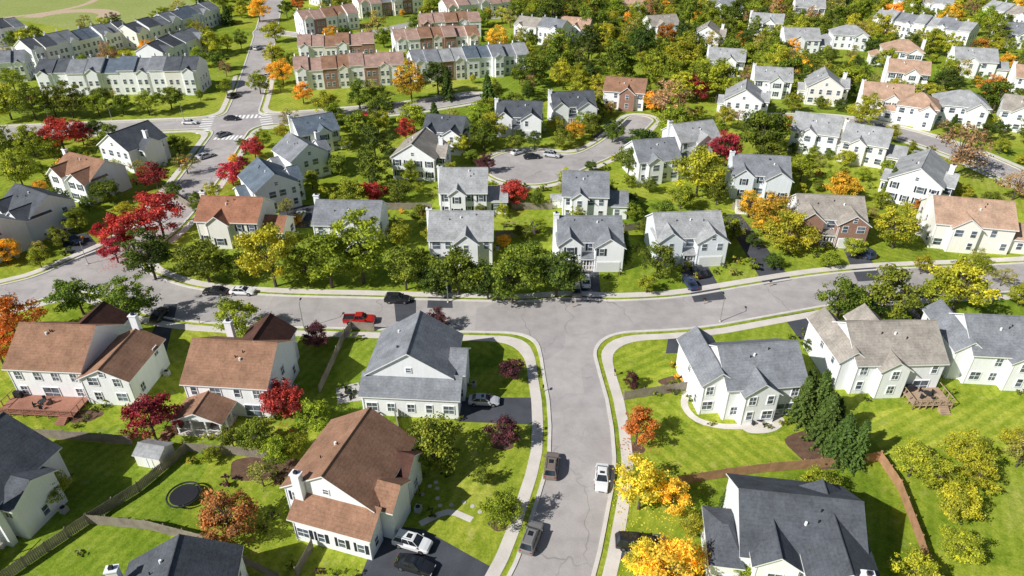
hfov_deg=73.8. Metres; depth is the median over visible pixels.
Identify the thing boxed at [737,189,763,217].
yellow maple tree
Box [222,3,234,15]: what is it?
green maple tree
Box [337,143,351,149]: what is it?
parked minivan
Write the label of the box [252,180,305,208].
windows
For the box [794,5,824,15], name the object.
walls
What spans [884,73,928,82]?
windows
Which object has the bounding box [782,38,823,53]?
windows
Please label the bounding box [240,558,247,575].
walls
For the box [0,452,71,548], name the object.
walls
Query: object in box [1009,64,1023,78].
roof
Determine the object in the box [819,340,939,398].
windows
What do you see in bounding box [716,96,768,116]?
windows
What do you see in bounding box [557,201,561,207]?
doors
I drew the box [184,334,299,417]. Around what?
walls
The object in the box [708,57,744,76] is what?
walls
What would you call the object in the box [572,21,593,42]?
walls
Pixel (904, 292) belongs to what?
driveway
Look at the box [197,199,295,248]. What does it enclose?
walls
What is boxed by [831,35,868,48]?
windows
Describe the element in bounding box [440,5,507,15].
windows
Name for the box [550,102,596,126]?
walls
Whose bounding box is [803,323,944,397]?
walls
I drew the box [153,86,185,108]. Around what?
green maple tree
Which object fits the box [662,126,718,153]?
walls
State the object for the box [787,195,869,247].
walls
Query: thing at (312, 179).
green maple tree
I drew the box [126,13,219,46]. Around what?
windows
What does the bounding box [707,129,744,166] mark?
red maple tree
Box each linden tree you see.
[0,83,26,119]
[0,148,38,184]
[9,28,35,49]
[94,17,108,23]
[99,45,118,57]
[109,200,136,215]
[117,48,132,56]
[200,28,222,53]
[200,182,223,194]
[218,33,233,51]
[232,222,298,286]
[233,5,246,17]
[235,0,247,5]
[257,21,286,41]
[261,41,285,62]
[272,123,289,136]
[309,90,341,111]
[317,184,329,196]
[369,109,392,132]
[403,49,409,65]
[417,3,434,14]
[444,161,458,166]
[448,134,471,150]
[469,74,476,80]
[473,112,507,141]
[481,6,493,24]
[495,7,506,19]
[496,203,509,216]
[522,4,534,13]
[526,42,535,52]
[543,33,550,42]
[546,115,564,130]
[549,57,573,89]
[557,167,568,181]
[560,0,570,9]
[567,81,588,90]
[570,69,589,86]
[588,73,604,94]
[598,21,615,37]
[599,32,611,46]
[607,10,619,20]
[610,72,623,76]
[612,18,627,31]
[616,34,630,46]
[624,3,637,17]
[625,12,643,27]
[635,50,647,64]
[648,36,668,54]
[662,4,675,13]
[662,32,702,70]
[666,95,676,104]
[668,42,678,53]
[668,71,697,96]
[670,144,729,195]
[676,512,703,537]
[690,105,707,119]
[696,55,710,68]
[714,104,735,124]
[763,44,789,65]
[763,208,823,253]
[765,45,791,66]
[774,24,792,31]
[794,182,807,192]
[796,48,807,55]
[822,98,831,109]
[833,149,858,165]
[842,237,867,256]
[843,13,863,27]
[845,91,886,123]
[848,55,856,67]
[859,19,871,32]
[867,12,900,37]
[872,0,888,15]
[873,200,922,248]
[885,123,903,142]
[886,543,943,575]
[888,78,906,83]
[890,436,942,479]
[897,0,920,13]
[912,454,968,490]
[913,254,935,273]
[915,28,928,40]
[915,82,939,95]
[923,253,1000,310]
[925,30,946,50]
[935,426,1002,468]
[936,480,985,523]
[937,3,957,16]
[937,524,987,565]
[939,32,965,56]
[950,123,962,134]
[953,183,975,196]
[954,0,963,7]
[955,458,1000,494]
[957,8,968,17]
[958,192,972,197]
[961,17,973,21]
[964,0,984,15]
[990,115,1002,124]
[993,40,1005,50]
[996,426,1023,450]
[1006,281,1023,305]
[1014,153,1023,163]
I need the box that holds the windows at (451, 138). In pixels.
[449,126,468,153]
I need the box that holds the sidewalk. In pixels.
[0,75,1023,575]
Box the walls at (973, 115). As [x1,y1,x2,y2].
[932,96,989,128]
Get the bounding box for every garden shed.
[131,438,174,469]
[550,193,561,207]
[735,199,753,214]
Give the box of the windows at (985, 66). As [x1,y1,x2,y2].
[959,63,1006,75]
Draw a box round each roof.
[0,183,76,222]
[0,214,27,235]
[0,411,61,513]
[1,301,165,383]
[46,151,126,185]
[96,120,167,152]
[124,533,243,575]
[179,313,296,390]
[193,195,294,233]
[233,157,303,195]
[267,132,331,166]
[279,407,422,542]
[288,111,339,136]
[311,199,388,227]
[358,310,470,401]
[390,127,451,159]
[422,113,470,137]
[427,210,494,245]
[438,167,507,202]
[496,100,542,121]
[547,90,598,109]
[555,215,626,249]
[560,16,592,30]
[562,170,628,207]
[603,76,647,95]
[620,0,646,5]
[622,136,691,167]
[642,14,686,28]
[645,210,730,244]
[661,119,720,143]
[676,326,807,398]
[696,20,726,36]
[702,473,879,575]
[708,47,746,63]
[710,0,743,10]
[717,79,770,103]
[727,153,793,181]
[750,12,784,24]
[754,66,793,83]
[780,27,830,46]
[787,193,871,227]
[790,111,843,145]
[795,0,825,9]
[796,66,850,90]
[806,303,949,373]
[821,25,869,39]
[841,122,908,158]
[863,81,914,101]
[867,39,925,56]
[880,92,940,114]
[880,148,959,189]
[888,58,931,76]
[919,195,1023,241]
[921,298,1023,364]
[931,89,992,113]
[947,46,1009,70]
[998,22,1023,35]
[1000,93,1023,112]
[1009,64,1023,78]
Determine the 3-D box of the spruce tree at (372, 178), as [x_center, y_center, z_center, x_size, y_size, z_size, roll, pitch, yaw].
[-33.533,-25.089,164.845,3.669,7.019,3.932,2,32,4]
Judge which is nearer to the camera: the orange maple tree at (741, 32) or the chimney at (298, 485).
the chimney at (298, 485)
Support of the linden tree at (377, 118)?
on the ground at (104, 470)
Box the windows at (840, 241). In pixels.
[801,219,869,248]
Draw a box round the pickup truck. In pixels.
[342,312,375,324]
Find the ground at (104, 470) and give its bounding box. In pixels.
[0,0,1023,575]
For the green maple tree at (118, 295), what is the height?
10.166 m
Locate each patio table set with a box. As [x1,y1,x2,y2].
[340,386,356,399]
[751,419,766,427]
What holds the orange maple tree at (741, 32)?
on the ground at (104, 470)
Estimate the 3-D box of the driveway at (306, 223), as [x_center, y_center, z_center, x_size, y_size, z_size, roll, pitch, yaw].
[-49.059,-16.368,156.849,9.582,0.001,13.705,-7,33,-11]
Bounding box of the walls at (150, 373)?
[8,321,169,404]
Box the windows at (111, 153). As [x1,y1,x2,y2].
[99,141,164,172]
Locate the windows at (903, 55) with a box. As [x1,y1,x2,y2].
[869,48,921,65]
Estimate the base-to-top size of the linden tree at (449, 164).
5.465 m
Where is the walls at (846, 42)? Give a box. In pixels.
[828,31,868,50]
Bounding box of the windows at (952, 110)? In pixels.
[937,107,988,126]
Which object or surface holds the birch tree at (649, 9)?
on the ground at (104, 470)
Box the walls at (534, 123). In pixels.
[497,113,541,137]
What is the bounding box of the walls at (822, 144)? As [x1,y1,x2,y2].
[787,129,839,156]
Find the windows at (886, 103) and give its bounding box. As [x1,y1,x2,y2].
[859,94,896,118]
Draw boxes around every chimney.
[0,511,18,546]
[60,147,67,154]
[103,564,122,575]
[127,312,142,329]
[141,129,148,138]
[198,190,205,195]
[222,318,236,336]
[287,114,294,134]
[288,469,305,500]
[312,193,319,204]
[314,130,319,139]
[425,206,431,244]
[436,164,441,204]
[438,135,443,144]
[547,88,551,120]
[552,211,559,254]
[666,119,672,136]
[725,149,735,186]
[750,62,756,80]
[763,84,767,92]
[780,26,784,39]
[840,118,849,137]
[842,71,847,78]
[856,78,865,104]
[860,569,875,575]
[880,55,890,81]
[915,192,935,234]
[921,38,926,49]
[948,45,954,58]
[948,163,956,174]
[1007,60,1017,81]
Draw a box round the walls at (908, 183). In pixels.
[878,169,951,204]
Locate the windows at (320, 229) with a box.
[313,222,381,242]
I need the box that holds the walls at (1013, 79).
[1008,67,1023,94]
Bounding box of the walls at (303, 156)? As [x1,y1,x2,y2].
[268,141,332,180]
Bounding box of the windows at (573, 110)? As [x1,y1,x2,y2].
[553,108,583,123]
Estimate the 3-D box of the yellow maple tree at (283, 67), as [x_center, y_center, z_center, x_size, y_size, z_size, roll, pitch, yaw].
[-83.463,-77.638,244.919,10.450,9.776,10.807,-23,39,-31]
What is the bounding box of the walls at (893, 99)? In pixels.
[857,91,898,117]
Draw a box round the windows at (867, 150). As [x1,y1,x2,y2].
[836,141,895,167]
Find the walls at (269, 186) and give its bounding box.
[234,170,305,212]
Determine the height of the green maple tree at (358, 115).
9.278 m
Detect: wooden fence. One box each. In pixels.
[0,442,187,575]
[33,428,132,444]
[85,513,278,575]
[162,185,191,208]
[184,441,276,459]
[293,537,313,575]
[317,320,374,393]
[387,202,431,208]
[496,229,534,237]
[512,202,551,209]
[623,222,643,231]
[623,381,687,399]
[677,450,882,482]
[879,451,931,569]
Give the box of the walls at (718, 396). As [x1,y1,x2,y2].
[676,346,798,424]
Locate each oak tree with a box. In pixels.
[83,118,106,137]
[104,12,120,22]
[111,227,174,279]
[334,26,353,33]
[358,125,396,159]
[381,145,396,168]
[413,266,454,295]
[421,61,452,94]
[457,258,509,298]
[512,69,525,83]
[513,129,526,139]
[521,80,536,98]
[523,9,539,16]
[526,130,541,149]
[531,248,587,296]
[534,0,568,18]
[563,24,604,63]
[585,160,596,170]
[626,128,660,141]
[627,29,658,62]
[629,192,639,201]
[655,36,671,47]
[675,23,706,42]
[728,0,747,20]
[737,27,755,42]
[740,118,771,142]
[746,232,763,246]
[756,6,771,12]
[762,252,784,268]
[783,42,792,54]
[800,339,811,350]
[834,99,846,110]
[836,0,855,5]
[849,81,861,99]
[849,291,886,313]
[850,55,866,69]
[863,38,883,51]
[870,57,881,65]
[872,0,890,7]
[903,32,921,46]
[931,67,964,88]
[941,121,952,131]
[975,123,997,138]
[992,119,1005,132]
[995,124,1011,136]
[1016,53,1023,63]
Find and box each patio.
[336,383,361,403]
[734,415,783,432]
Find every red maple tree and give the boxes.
[35,116,81,146]
[69,119,92,144]
[88,222,106,239]
[95,236,130,262]
[98,211,155,249]
[120,391,184,440]
[129,191,185,235]
[130,160,170,188]
[215,161,243,185]
[235,156,249,169]
[240,135,266,157]
[258,377,304,418]
[360,181,387,199]
[393,117,416,138]
[498,178,529,204]
[686,73,715,99]
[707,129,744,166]
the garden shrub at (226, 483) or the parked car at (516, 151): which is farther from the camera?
the parked car at (516, 151)
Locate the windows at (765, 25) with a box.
[750,23,782,33]
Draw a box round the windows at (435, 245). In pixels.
[429,242,492,264]
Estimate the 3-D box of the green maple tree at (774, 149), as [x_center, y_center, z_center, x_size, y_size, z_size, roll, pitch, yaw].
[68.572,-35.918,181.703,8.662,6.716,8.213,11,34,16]
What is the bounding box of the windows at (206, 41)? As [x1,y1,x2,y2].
[143,41,207,57]
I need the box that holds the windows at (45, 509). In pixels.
[2,502,51,548]
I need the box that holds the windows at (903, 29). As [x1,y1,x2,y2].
[878,23,976,46]
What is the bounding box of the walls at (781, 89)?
[753,73,791,98]
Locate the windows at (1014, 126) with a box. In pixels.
[996,104,1022,129]
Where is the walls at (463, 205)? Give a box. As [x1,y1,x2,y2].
[440,190,506,213]
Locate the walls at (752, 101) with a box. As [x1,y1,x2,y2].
[717,90,767,119]
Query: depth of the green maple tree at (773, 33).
290.69 m
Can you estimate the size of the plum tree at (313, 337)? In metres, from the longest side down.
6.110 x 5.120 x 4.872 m
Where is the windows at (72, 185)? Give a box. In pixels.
[48,174,91,205]
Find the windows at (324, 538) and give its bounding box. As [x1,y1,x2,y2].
[285,475,417,558]
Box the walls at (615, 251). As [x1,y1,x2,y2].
[556,239,623,271]
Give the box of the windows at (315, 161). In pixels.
[291,151,330,175]
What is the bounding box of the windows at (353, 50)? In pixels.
[301,49,375,55]
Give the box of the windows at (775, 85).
[754,81,791,97]
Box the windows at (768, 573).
[702,503,804,575]
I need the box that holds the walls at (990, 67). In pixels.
[946,51,1007,78]
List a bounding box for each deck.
[0,389,87,425]
[159,405,183,440]
[902,382,955,414]
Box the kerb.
[0,1,1023,575]
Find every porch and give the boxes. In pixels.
[169,390,237,437]
[512,125,520,134]
[569,114,576,122]
[581,252,594,270]
[680,247,695,266]
[819,229,836,246]
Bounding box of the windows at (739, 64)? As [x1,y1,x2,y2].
[727,62,744,71]
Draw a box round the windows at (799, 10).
[794,8,824,17]
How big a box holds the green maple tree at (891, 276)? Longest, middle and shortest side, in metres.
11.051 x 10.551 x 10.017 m
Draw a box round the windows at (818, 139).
[787,133,837,152]
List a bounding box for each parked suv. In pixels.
[61,232,82,245]
[226,92,239,98]
[253,45,261,49]
[295,211,306,221]
[384,291,410,303]
[391,528,432,554]
[518,520,542,555]
[543,149,560,158]
[543,451,560,480]
[615,531,654,551]
[689,264,707,277]
[856,247,876,259]
[902,305,923,319]
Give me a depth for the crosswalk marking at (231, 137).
201.14 m
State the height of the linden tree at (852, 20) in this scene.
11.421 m
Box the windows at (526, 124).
[496,118,541,138]
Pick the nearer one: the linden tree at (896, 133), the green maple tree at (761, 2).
the linden tree at (896, 133)
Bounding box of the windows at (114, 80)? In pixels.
[39,72,208,94]
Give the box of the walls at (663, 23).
[641,17,677,38]
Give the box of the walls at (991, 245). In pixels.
[915,199,1023,254]
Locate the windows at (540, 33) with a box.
[515,29,569,43]
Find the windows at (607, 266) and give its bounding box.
[558,244,623,271]
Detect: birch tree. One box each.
[97,41,118,57]
[217,60,230,76]
[356,23,371,33]
[522,74,535,84]
[639,0,656,15]
[648,78,696,118]
[735,109,744,123]
[736,65,750,81]
[743,9,755,19]
[769,0,787,15]
[806,6,822,18]
[936,119,997,171]
[962,0,981,15]
[996,169,1023,199]
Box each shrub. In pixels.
[59,245,70,255]
[70,421,80,428]
[74,549,83,556]
[81,414,88,421]
[83,147,93,155]
[88,406,97,411]
[96,399,110,409]
[185,455,197,464]
[201,432,214,440]
[219,473,232,486]
[256,520,269,532]
[264,506,279,519]
[269,412,280,419]
[269,466,283,479]
[273,475,284,484]
[286,559,295,569]
[314,567,325,573]
[329,567,341,575]
[337,381,350,388]
[349,332,360,339]
[414,485,423,495]
[421,470,430,476]
[426,507,436,517]
[440,468,454,477]
[500,220,510,226]
[530,221,539,232]
[536,184,547,190]
[601,162,610,170]
[631,242,641,251]
[669,361,676,368]
[672,389,681,394]
[673,374,682,380]
[677,261,690,271]
[729,267,738,275]
[731,256,745,263]
[746,257,758,269]
[788,333,798,339]
[821,242,833,250]
[865,182,874,188]
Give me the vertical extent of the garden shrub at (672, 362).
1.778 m
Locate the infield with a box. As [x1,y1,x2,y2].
[22,9,119,17]
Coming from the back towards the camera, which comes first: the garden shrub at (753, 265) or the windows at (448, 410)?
the garden shrub at (753, 265)
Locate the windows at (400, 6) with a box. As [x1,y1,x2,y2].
[354,2,420,16]
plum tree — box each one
[299,320,328,346]
[428,306,450,324]
[473,153,495,167]
[481,413,522,446]
[498,358,525,379]
[622,370,639,389]
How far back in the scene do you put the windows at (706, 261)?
136.83 m
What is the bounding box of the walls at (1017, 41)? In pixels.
[991,24,1023,48]
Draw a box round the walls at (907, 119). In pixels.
[879,106,937,130]
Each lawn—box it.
[613,342,678,393]
[626,400,807,479]
[855,390,1023,463]
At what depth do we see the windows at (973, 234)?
141.26 m
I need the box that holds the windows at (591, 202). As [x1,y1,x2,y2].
[562,197,627,218]
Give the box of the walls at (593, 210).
[562,194,626,218]
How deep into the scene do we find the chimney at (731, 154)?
166.66 m
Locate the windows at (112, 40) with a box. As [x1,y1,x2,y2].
[30,36,122,65]
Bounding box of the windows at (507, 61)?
[409,60,524,79]
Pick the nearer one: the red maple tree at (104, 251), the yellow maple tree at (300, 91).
the red maple tree at (104, 251)
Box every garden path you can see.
[418,509,473,525]
[681,391,741,428]
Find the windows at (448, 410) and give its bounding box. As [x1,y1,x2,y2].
[362,367,465,414]
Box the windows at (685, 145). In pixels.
[665,135,716,151]
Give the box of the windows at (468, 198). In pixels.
[440,194,500,210]
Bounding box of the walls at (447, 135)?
[427,118,470,155]
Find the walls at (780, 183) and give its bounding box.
[728,171,791,199]
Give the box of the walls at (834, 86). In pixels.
[795,77,848,106]
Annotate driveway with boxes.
[61,232,99,259]
[152,304,176,350]
[279,204,313,227]
[361,527,489,575]
[394,300,415,321]
[427,268,452,307]
[458,398,531,423]
[576,271,601,301]
[592,120,630,137]
[620,534,665,559]
[666,338,678,352]
[680,264,725,301]
[723,214,789,284]
[785,310,814,339]
[844,249,881,280]
[896,289,923,313]
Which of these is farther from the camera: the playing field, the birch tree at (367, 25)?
the playing field
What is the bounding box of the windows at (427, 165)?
[391,152,448,180]
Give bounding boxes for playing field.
[0,0,195,29]
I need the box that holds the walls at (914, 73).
[883,66,927,89]
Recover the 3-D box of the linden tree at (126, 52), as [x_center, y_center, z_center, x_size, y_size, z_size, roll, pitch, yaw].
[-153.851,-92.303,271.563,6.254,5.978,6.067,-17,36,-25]
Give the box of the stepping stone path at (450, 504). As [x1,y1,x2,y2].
[421,480,481,513]
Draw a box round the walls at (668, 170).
[622,142,691,183]
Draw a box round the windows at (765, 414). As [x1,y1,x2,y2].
[688,363,800,424]
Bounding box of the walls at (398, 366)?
[362,350,469,418]
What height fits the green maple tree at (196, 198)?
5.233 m
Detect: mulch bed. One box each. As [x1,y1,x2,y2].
[68,409,102,422]
[230,457,299,480]
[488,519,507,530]
[491,441,512,449]
[631,442,644,453]
[658,376,679,388]
[785,429,842,468]
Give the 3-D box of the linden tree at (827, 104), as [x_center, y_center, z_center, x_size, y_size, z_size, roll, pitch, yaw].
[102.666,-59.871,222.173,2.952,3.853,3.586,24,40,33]
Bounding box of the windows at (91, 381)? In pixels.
[7,345,158,403]
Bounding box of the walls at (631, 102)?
[603,86,646,111]
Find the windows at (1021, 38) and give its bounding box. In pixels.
[990,32,1022,46]
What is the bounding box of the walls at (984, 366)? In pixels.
[921,313,1023,390]
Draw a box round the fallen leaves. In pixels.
[5,155,1021,575]
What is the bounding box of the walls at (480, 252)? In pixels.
[429,237,492,266]
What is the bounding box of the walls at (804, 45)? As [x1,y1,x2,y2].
[782,32,828,54]
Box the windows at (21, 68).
[0,62,33,79]
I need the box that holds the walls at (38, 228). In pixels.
[0,196,79,241]
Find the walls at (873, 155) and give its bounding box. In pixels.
[838,140,898,168]
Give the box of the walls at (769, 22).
[750,20,781,34]
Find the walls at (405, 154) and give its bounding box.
[392,145,450,180]
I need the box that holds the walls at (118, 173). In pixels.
[48,161,131,204]
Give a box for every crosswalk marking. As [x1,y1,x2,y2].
[196,116,214,133]
[213,135,248,139]
[235,114,261,118]
[258,113,273,128]
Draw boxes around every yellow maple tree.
[0,238,21,263]
[32,180,48,187]
[137,39,149,48]
[228,153,237,161]
[246,0,271,21]
[261,58,293,82]
[292,81,313,104]
[293,212,302,224]
[322,25,336,34]
[390,60,427,100]
[399,9,405,16]
[485,24,509,43]
[495,234,511,248]
[565,119,585,140]
[612,451,670,509]
[621,536,661,575]
[623,9,633,23]
[634,531,710,575]
[643,89,661,112]
[657,477,692,516]
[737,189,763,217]
[749,190,794,233]
[785,55,812,77]
[787,38,800,56]
[822,168,864,195]
[884,2,903,11]
[936,2,966,20]
[973,75,981,84]
[999,51,1018,66]
[1013,0,1023,6]
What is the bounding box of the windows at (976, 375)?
[926,318,1023,390]
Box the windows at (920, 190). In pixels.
[878,177,953,202]
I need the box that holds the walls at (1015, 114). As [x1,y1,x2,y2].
[996,98,1023,132]
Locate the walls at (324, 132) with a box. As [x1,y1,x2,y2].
[293,124,339,151]
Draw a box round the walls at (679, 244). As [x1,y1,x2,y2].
[644,214,727,266]
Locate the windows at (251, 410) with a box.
[184,364,295,416]
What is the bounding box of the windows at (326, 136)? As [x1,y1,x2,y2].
[302,131,339,146]
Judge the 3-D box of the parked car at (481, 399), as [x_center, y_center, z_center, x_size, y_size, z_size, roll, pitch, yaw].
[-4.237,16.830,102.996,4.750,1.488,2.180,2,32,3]
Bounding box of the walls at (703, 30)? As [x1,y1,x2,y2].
[696,27,724,46]
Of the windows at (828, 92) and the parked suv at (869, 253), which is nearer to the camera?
the parked suv at (869, 253)
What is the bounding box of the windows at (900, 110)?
[879,105,938,129]
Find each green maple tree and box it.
[0,68,26,88]
[0,125,18,155]
[1,30,16,46]
[4,153,19,166]
[5,82,51,119]
[11,124,46,156]
[13,25,42,36]
[26,246,50,267]
[30,161,48,175]
[34,85,61,115]
[36,138,62,158]
[41,277,106,314]
[43,80,89,118]
[44,225,69,245]
[46,469,75,504]
[48,187,69,196]
[60,206,87,230]
[67,145,82,153]
[76,54,86,58]
[77,195,96,210]
[78,92,110,116]
[86,87,114,107]
[88,177,121,203]
[95,272,162,316]
[98,123,117,138]
[109,93,133,114]
[133,89,158,114]
[145,239,172,255]
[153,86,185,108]
[156,6,170,12]
[163,181,184,197]
[167,135,191,154]
[172,234,226,282]
[184,19,203,28]
[186,190,199,211]
[188,45,207,58]
[194,89,202,99]
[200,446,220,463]
[205,50,229,69]
[211,295,261,336]
[214,0,228,5]
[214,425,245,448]
[216,78,232,93]
[217,250,245,279]
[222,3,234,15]
[232,28,247,48]
[234,414,274,450]
[235,138,247,146]
[245,69,269,93]
[251,128,272,146]
[256,434,290,465]
[274,79,284,90]
[277,0,295,17]
[279,246,321,285]
[281,433,310,459]
[284,52,293,65]
[285,231,306,249]
[292,398,332,432]
[301,229,366,287]
[303,170,318,188]
[321,206,392,283]
[323,101,344,126]
[326,152,348,175]
[329,178,368,199]
[331,0,345,5]
[338,109,373,141]
[338,135,353,150]
[346,77,376,108]
[353,149,390,183]
[366,93,395,116]
[369,85,390,101]
[374,27,390,47]
[382,178,416,203]
[383,244,438,289]
[384,219,411,244]
[396,99,425,130]
[398,159,419,181]
[405,411,464,473]
[407,15,418,27]
[408,203,427,226]
[412,180,424,192]
[414,248,428,260]
[423,0,440,11]
[424,243,484,294]
[461,149,479,161]
[465,100,490,126]
[465,118,498,150]
[471,8,489,24]
[471,463,494,484]
[474,203,485,209]
[476,484,523,531]
[477,97,494,111]
[489,245,544,302]
[492,82,503,98]
[504,134,526,148]
[504,239,550,276]
[505,92,524,99]
[507,0,525,19]
[509,34,515,42]
[511,50,547,82]
[511,222,534,241]
[518,28,540,46]
[518,79,536,90]
[522,0,534,10]
[527,0,545,8]
[527,189,545,209]
[530,217,546,232]
[536,58,548,72]
[539,27,581,69]
[544,45,558,70]
[550,125,575,147]
[565,1,582,16]
[565,206,586,214]
[571,61,583,76]
[574,112,590,132]
[576,0,587,8]
[579,0,610,25]
[580,111,603,136]
[594,90,602,100]
[596,98,608,112]
[597,36,637,77]
[597,105,605,117]
[602,16,619,32]
[603,118,625,141]
[604,0,627,14]
[604,40,623,60]
[606,7,619,20]
[609,26,628,40]
[613,146,634,174]
[621,174,636,187]
[624,73,635,77]
[624,200,643,219]
[626,18,654,49]
[626,63,635,75]
[629,1,646,20]
[634,218,646,235]
[636,275,656,292]
[637,45,679,85]
[637,240,676,276]
[640,175,658,192]
[643,0,662,14]
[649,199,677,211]
[654,104,688,129]
[660,5,677,13]
[666,184,698,208]
[667,60,681,75]
[676,11,683,20]
[678,0,709,23]
[682,30,703,52]
[685,115,697,121]
[687,57,705,77]
[689,41,713,60]
[692,13,706,26]
[695,58,742,102]
[697,0,709,13]
[702,0,719,14]
[703,7,722,25]
[704,62,718,75]
[704,176,729,204]
[714,120,728,134]
[716,3,738,22]
[719,14,737,36]
[722,34,741,47]
[723,216,745,238]
[733,22,746,37]
[733,563,751,575]
[736,108,795,152]
[740,43,763,69]
[743,0,761,17]
[747,15,763,35]
[748,62,764,72]
[753,139,786,155]
[756,0,768,7]
[756,26,776,50]
[757,35,787,54]
[763,0,784,11]
[768,26,779,44]
[768,199,786,214]
[772,54,811,83]
[780,0,794,14]
[782,90,804,112]
[784,14,797,26]
[785,12,798,19]
[786,142,800,152]
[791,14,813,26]
[791,153,820,180]
[793,463,844,486]
[797,9,809,19]
[806,15,821,25]
[807,54,825,72]
[807,145,821,155]
[811,22,824,34]
[812,95,826,107]
[812,177,824,191]
[814,274,873,317]
[816,3,847,32]
[818,249,840,267]
[822,48,836,61]
[823,148,835,158]
[827,170,838,181]
[830,64,845,78]
[831,65,870,94]
[840,60,858,79]
[843,4,860,23]
[845,1,861,17]
[854,168,872,181]
[855,62,876,79]
[858,0,874,18]
[865,262,926,318]
[870,32,884,45]
[871,188,893,209]
[875,47,898,65]
[879,159,895,168]
[883,32,900,42]
[904,0,929,14]
[907,139,917,150]
[917,275,957,305]
[919,28,946,54]
[927,52,937,62]
[934,84,944,92]
[936,28,947,45]
[937,55,958,81]
[942,59,969,84]
[956,40,964,46]
[969,253,996,272]
[973,5,996,22]
[973,13,987,27]
[974,78,1016,113]
[979,10,1007,32]
[982,191,1004,199]
[983,21,1014,40]
[988,33,1006,48]
[992,137,1011,153]
[1000,0,1017,3]
[1003,13,1015,21]
[1007,37,1016,47]
[1013,89,1023,95]
[1016,118,1023,138]
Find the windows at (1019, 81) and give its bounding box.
[1011,79,1022,91]
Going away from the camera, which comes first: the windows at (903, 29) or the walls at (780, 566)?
the walls at (780, 566)
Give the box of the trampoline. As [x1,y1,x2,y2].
[165,481,201,509]
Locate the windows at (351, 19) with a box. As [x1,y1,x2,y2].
[296,17,357,33]
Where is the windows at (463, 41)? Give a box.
[392,40,477,51]
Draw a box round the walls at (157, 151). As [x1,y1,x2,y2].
[99,136,171,172]
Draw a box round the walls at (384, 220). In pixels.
[313,202,388,247]
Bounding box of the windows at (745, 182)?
[730,177,791,198]
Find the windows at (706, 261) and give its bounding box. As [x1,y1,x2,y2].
[669,236,727,266]
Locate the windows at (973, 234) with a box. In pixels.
[920,206,1023,253]
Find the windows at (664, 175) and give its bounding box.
[634,161,686,183]
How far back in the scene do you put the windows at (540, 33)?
298.91 m
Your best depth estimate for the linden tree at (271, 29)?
300.48 m
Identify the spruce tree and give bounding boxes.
[219,5,236,25]
[369,171,380,197]
[430,101,438,113]
[440,66,456,102]
[479,72,496,110]
[582,61,598,85]
[623,231,632,263]
[674,19,685,47]
[715,490,725,507]
[782,375,817,433]
[799,391,841,455]
[802,370,834,427]
[808,366,817,387]
[817,411,858,472]
[837,398,845,421]
[837,419,871,476]
[881,166,897,191]
[949,114,958,126]
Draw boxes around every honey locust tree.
[0,43,13,49]
[28,240,49,256]
[76,15,94,28]
[127,159,145,170]
[168,0,185,10]
[170,153,201,173]
[191,19,205,31]
[245,459,279,491]
[278,108,298,124]
[278,197,293,214]
[315,2,329,7]
[364,78,378,94]
[369,10,390,33]
[445,108,457,114]
[502,9,516,27]
[514,26,534,40]
[555,182,561,192]
[570,47,587,65]
[595,87,606,101]
[596,41,605,61]
[607,100,616,114]
[623,17,643,35]
[649,0,665,14]
[705,30,724,46]
[752,32,770,52]
[784,47,797,57]
[815,14,832,30]
[815,154,826,165]
[826,0,845,8]
[826,0,845,11]
[845,45,860,56]
[851,21,871,35]
[866,72,881,81]
[866,205,881,217]
[908,29,931,41]
[956,58,971,77]
[968,248,986,256]
[988,268,1019,285]
[1002,430,1023,467]
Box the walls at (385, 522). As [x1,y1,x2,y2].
[284,447,421,559]
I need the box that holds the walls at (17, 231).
[0,219,34,262]
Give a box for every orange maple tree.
[0,292,48,332]
[0,321,14,363]
[195,487,259,541]
[290,0,304,9]
[621,404,660,444]
[656,23,676,41]
[736,30,748,44]
[913,198,920,208]
[970,36,990,47]
[975,73,1008,102]
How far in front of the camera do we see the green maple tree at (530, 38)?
281.61 m
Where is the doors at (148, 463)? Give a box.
[142,458,153,468]
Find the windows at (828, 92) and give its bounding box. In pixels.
[796,83,848,101]
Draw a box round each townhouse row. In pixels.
[0,17,26,46]
[0,48,34,83]
[14,20,126,66]
[33,53,211,96]
[118,0,220,48]
[135,27,208,57]
[292,49,404,89]
[293,3,359,34]
[297,30,375,57]
[309,0,345,5]
[352,0,422,18]
[390,23,479,57]
[406,40,528,81]
[418,9,480,35]
[438,0,510,17]
[513,13,571,44]
[872,7,979,46]
[893,0,954,13]
[979,0,1023,24]
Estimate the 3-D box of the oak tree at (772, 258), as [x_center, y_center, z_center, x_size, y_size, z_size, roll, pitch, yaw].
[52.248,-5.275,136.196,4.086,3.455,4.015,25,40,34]
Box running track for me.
[5,0,96,17]
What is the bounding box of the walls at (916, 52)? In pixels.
[866,47,923,65]
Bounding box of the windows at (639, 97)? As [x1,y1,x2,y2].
[603,92,645,110]
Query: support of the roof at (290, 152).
on the walls at (303, 156)
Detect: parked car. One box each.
[44,231,60,238]
[149,307,168,322]
[181,119,197,124]
[196,152,214,159]
[201,285,228,295]
[214,131,230,137]
[223,115,239,120]
[229,285,255,295]
[393,553,435,575]
[468,393,499,407]
[510,148,526,155]
[523,153,540,159]
[571,283,581,296]
[581,274,590,287]
[594,463,609,492]
[682,276,698,290]
[872,122,888,127]
[968,158,988,164]
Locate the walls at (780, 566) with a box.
[700,479,799,575]
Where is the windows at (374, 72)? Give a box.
[298,70,402,88]
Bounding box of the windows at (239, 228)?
[196,222,293,248]
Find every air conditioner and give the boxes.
[57,504,68,514]
[162,369,170,376]
[414,503,421,513]
[471,381,475,387]

